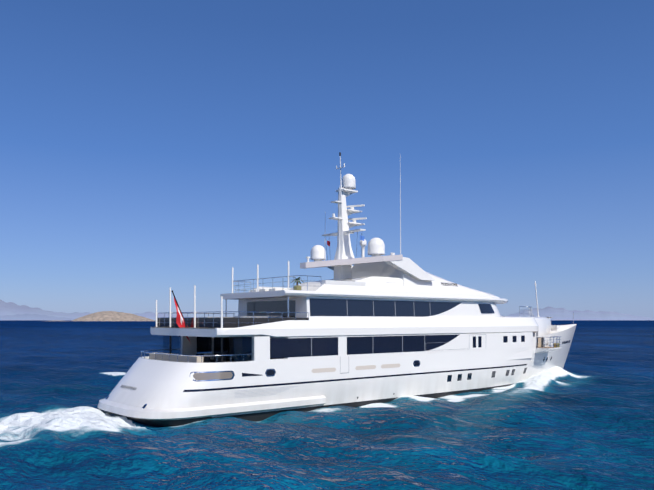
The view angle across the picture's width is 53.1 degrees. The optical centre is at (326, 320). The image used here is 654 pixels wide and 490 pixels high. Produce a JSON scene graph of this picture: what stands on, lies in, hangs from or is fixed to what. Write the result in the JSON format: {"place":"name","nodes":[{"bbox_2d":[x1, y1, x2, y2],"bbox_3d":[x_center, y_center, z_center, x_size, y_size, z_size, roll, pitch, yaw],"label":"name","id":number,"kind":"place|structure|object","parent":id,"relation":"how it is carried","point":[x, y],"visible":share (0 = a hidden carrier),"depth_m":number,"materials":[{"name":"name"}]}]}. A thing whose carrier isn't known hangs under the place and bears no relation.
{"place":"outdoors","nodes":[
{"label":"outdoors","id":0,"kind":"place"},
{"bbox_2d":[0,314,73,319],"bbox_3d":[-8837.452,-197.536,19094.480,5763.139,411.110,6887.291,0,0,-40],"label":"mountains","id":1,"kind":"structure","parent":0,"point":[26,317],"depth_m":17501.90,"materials":[{"name":"stone"}]},
{"bbox_2d":[0,300,91,317],"bbox_3d":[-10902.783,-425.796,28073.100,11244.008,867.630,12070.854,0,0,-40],"label":"mountains","id":2,"kind":"structure","parent":0,"point":[10,308],"depth_m":25262.28,"materials":[{"name":"stone"}]},
{"bbox_2d":[53,311,154,320],"bbox_3d":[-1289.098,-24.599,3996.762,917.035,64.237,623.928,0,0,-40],"label":"island","id":3,"kind":"structure","parent":0,"point":[109,316],"depth_m":3892.96,"materials":[{"name":"beige stone"}]},
{"bbox_2d":[74,312,188,319],"bbox_3d":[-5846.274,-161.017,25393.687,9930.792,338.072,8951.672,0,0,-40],"label":"mountains","id":4,"kind":"structure","parent":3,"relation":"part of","point":[151,315],"depth_m":23869.84,"materials":[{"name":"stone"}]},
{"bbox_2d":[172,290,186,326],"bbox_3d":[-9.592,-0.722,42.578,1.148,2.408,0.100,0,0,-40],"label":"ensign staff","id":5,"kind":"object","parent":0,"point":[179,308],"visible":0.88,"depth_m":42.54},
{"bbox_2d":[0,320,653,489],"bbox_3d":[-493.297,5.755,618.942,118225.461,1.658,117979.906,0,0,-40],"label":"sea","id":6,"kind":"structure","parent":0,"point":[583,419],"depth_m":34.58,"materials":[{"name":"liquid"}]},
{"bbox_2d":[110,412,212,422],"bbox_3d":[-11.234,5.819,41.185,4.020,0.200,9.058,0,0,-40],"label":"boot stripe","id":7,"kind":"object","parent":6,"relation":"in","point":[172,421],"visible":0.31,"depth_m":37.96,"materials":[{"name":"black paint"}]},
{"bbox_2d":[107,324,576,426],"bbox_3d":[7.921,3.869,57.436,54.460,6.900,9.700,0,0,-40],"label":"hull","id":8,"kind":"object","parent":6,"relation":"in","point":[164,384],"visible":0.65,"depth_m":44.92,"materials":[{"name":"white paint"}]},
{"bbox_2d":[121,385,136,389],"bbox_3d":[-12.432,4.204,40.957,2.171,0.182,0.040,0,-42,50],"label":"ship name lettering","id":9,"kind":"object","parent":8,"relation":"on","point":[122,386],"visible":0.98,"depth_m":40.98,"materials":[{"name":"grey metal"}]},
{"bbox_2d":[97,395,325,419],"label":"swim platform","id":10,"kind":"structure","parent":8,"relation":"attached to","point":[104,404],"depth_m":39.32,"materials":[{"name":"white paint"}]},
{"bbox_2d":[181,332,537,360],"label":"deck house","id":11,"kind":"structure","parent":8,"relation":"on","point":[261,349],"depth_m":52.65,"materials":[{"name":"white paint"}]},
{"bbox_2d":[150,317,538,338],"bbox_3d":[4.856,0.459,54.835,37.700,1.420,9.800,0,0,-40],"label":"deck band","id":12,"kind":"object","parent":11,"relation":"on","point":[340,326],"visible":0.94,"depth_m":46.89,"materials":[{"name":"white paint"}]},
{"bbox_2d":[152,327,210,328],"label":"deck floor","id":13,"kind":"structure","parent":12,"relation":"on","point":[186,327],"depth_m":43.90,"materials":[{"name":"brown wood"}]},
{"bbox_2d":[174,298,189,341],"bbox_3d":[-9.490,-0.089,42.663,1.173,3.264,0.318,0,0,-40],"label":"ensign","id":14,"kind":"object","parent":13,"relation":"on","point":[180,322],"visible":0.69,"depth_m":42.60,"materials":[{"name":"red fabric"}]},
{"bbox_2d":[158,318,307,327],"bbox_3d":[-6.659,0.149,45.066,6.500,0.620,9.120,0,0,-40],"label":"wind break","id":15,"kind":"object","parent":13,"relation":"on","point":[231,322],"visible":0.58,"depth_m":41.12,"materials":[{"name":"grey"}]},
{"bbox_2d":[156,175,400,327],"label":"poles","id":16,"kind":"object","parent":13,"relation":"on","point":[257,281],"visible":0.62,"depth_m":46.20,"materials":[{"name":"silver metal"}]},
{"bbox_2d":[238,297,500,316],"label":"house","id":17,"kind":"structure","parent":13,"relation":"on","point":[461,309],"depth_m":50.23,"materials":[{"name":"white paint"}]},
{"bbox_2d":[220,280,507,303],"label":"sun deck","id":18,"kind":"structure","parent":17,"relation":"on","point":[340,289],"depth_m":48.19,"materials":[{"name":"white paint"}]},
{"bbox_2d":[289,282,321,290],"bbox_3d":[-0.893,-2.383,47.467,4.000,0.805,1.400,0,0,-40],"label":"cabinet","id":19,"kind":"object","parent":18,"relation":"on","point":[313,286],"visible":0.29,"depth_m":46.57,"materials":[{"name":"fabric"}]},
{"bbox_2d":[290,277,558,346],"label":"plants","id":20,"kind":"object","parent":18,"relation":"on","point":[296,287],"visible":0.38,"depth_m":44.72,"materials":[{"name":"green plant"}]},
{"bbox_2d":[247,298,493,316],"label":"glazing","id":21,"kind":"structure","parent":17,"relation":"attached to","point":[328,307],"depth_m":47.93,"materials":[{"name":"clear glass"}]},
{"bbox_2d":[315,257,498,297],"bbox_3d":[7.982,-3.461,57.487,20.700,3.000,7.400,0,0,-40],"label":"upper superstructure","id":22,"kind":"object","parent":17,"relation":"on","point":[405,271],"visible":0.4,"depth_m":52.44,"materials":[{"name":"white paint"}]},
{"bbox_2d":[300,255,402,279],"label":"hardtop roof","id":23,"kind":"structure","parent":22,"relation":"on","point":[342,269],"depth_m":49.37,"materials":[{"name":"white plastic"}]},
{"bbox_2d":[322,152,366,259],"bbox_3d":[1.260,-8.881,51.785,3.766,8.700,3.510,0,0,7],"label":"mast","id":24,"kind":"object","parent":23,"relation":"on","point":[346,251],"visible":0.96,"depth_m":51.59,"materials":[{"name":"silver metal"}]},
{"bbox_2d":[306,174,394,261],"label":"satellite domes","id":25,"kind":"structure","parent":23,"relation":"on","point":[376,246],"depth_m":51.65,"materials":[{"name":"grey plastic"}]},
{"bbox_2d":[441,282,457,286],"bbox_3d":[10.343,-3.009,55.391,2.247,0.294,0.100,0,-26,-44],"label":"name lettering","id":26,"kind":"object","parent":22,"relation":"attached to","point":[448,284],"visible":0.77,"depth_m":55.26,"materials":[{"name":"grey metal"}]},
{"bbox_2d":[169,335,222,361],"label":"support pillars","id":27,"kind":"structure","parent":12,"relation":"attached to","point":[170,344],"depth_m":45.85,"materials":[{"name":"black metal"}]},
{"bbox_2d":[140,275,533,362],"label":"rails","id":28,"kind":"object","parent":12,"relation":"on","point":[295,317],"visible":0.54,"depth_m":43.39,"materials":[{"name":"silver metal"}]},
{"bbox_2d":[197,334,524,360],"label":"main deck windows","id":29,"kind":"structure","parent":11,"relation":"attached to","point":[281,348],"depth_m":47.01,"materials":[{"name":"black glass"}]},
{"bbox_2d":[311,299,430,355],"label":"mullions","id":30,"kind":"object","parent":11,"relation":"on","point":[373,315],"visible":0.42,"depth_m":49.19,"materials":[{"name":"grey metal"}]},
{"bbox_2d":[340,334,485,373],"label":"panel grooves","id":31,"kind":"object","parent":11,"relation":"attached to","point":[436,342],"visible":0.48,"depth_m":51.73,"materials":[{"name":"grey"}]},
{"bbox_2d":[189,337,569,398],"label":"hull openings","id":32,"kind":"object","parent":8,"relation":"in","point":[213,375],"visible":0.62,"depth_m":41.49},
{"bbox_2d":[522,317,568,336],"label":"bulwark","id":33,"kind":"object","parent":8,"relation":"on","point":[546,327],"depth_m":66.81,"materials":[{"name":"white paint"}]},
{"bbox_2d":[535,281,573,324],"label":"bow pole","id":34,"kind":"object","parent":33,"relation":"on","point":[537,305],"visible":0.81,"depth_m":69.70,"materials":[{"name":"silver metal"}]},
{"bbox_2d":[535,347,561,352],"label":"balcony","id":35,"kind":"structure","parent":8,"relation":"attached to","point":[542,349],"depth_m":61.52,"materials":[{"name":"silver metal"}]},
{"bbox_2d":[537,336,560,347],"bbox_3d":[21.152,2.088,62.291,3.250,1.022,1.798,0,0,-40],"label":"balcony rail","id":36,"kind":"object","parent":8,"relation":"attached to","point":[549,343],"visible":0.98,"depth_m":61.48,"materials":[{"name":"silver metal"}]},
{"bbox_2d":[0,0,653,317],"label":"sky","id":37,"kind":"structure","parent":0,"point":[148,148],"materials":[{"name":"blue"}]},
{"bbox_2d":[504,307,653,319],"bbox_3d":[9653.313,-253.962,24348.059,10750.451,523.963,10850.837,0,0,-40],"label":"mountains","id":38,"kind":"structure","parent":0,"point":[558,313],"depth_m":22122.72,"materials":[{"name":"stone"}]},
{"label":"aft deck floor","id":39,"kind":"structure","parent":0,"visible":0},
{"bbox_2d":[139,354,245,362],"bbox_3d":[-8.742,2.995,43.299,5.562,1.048,9.654,0,0,-40],"label":"cap rail","id":40,"kind":"object","parent":39,"relation":"on","point":[146,357],"visible":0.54,"depth_m":40.16,"materials":[{"name":"white paint"}]},
{"bbox_2d":[163,336,253,361],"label":"sliding glass doors","id":41,"kind":"structure","parent":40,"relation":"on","point":[234,346],"depth_m":40.51,"materials":[{"name":"black glass"}]},
{"bbox_2d":[150,288,287,362],"bbox_3d":[-6.077,0.594,45.560,10.375,5.850,7.400,0,0,-40],"label":"furniture","id":42,"kind":"object","parent":39,"relation":"on","point":[233,358],"visible":0.17,"depth_m":43.29,"materials":[{"name":"white"}]}
]}

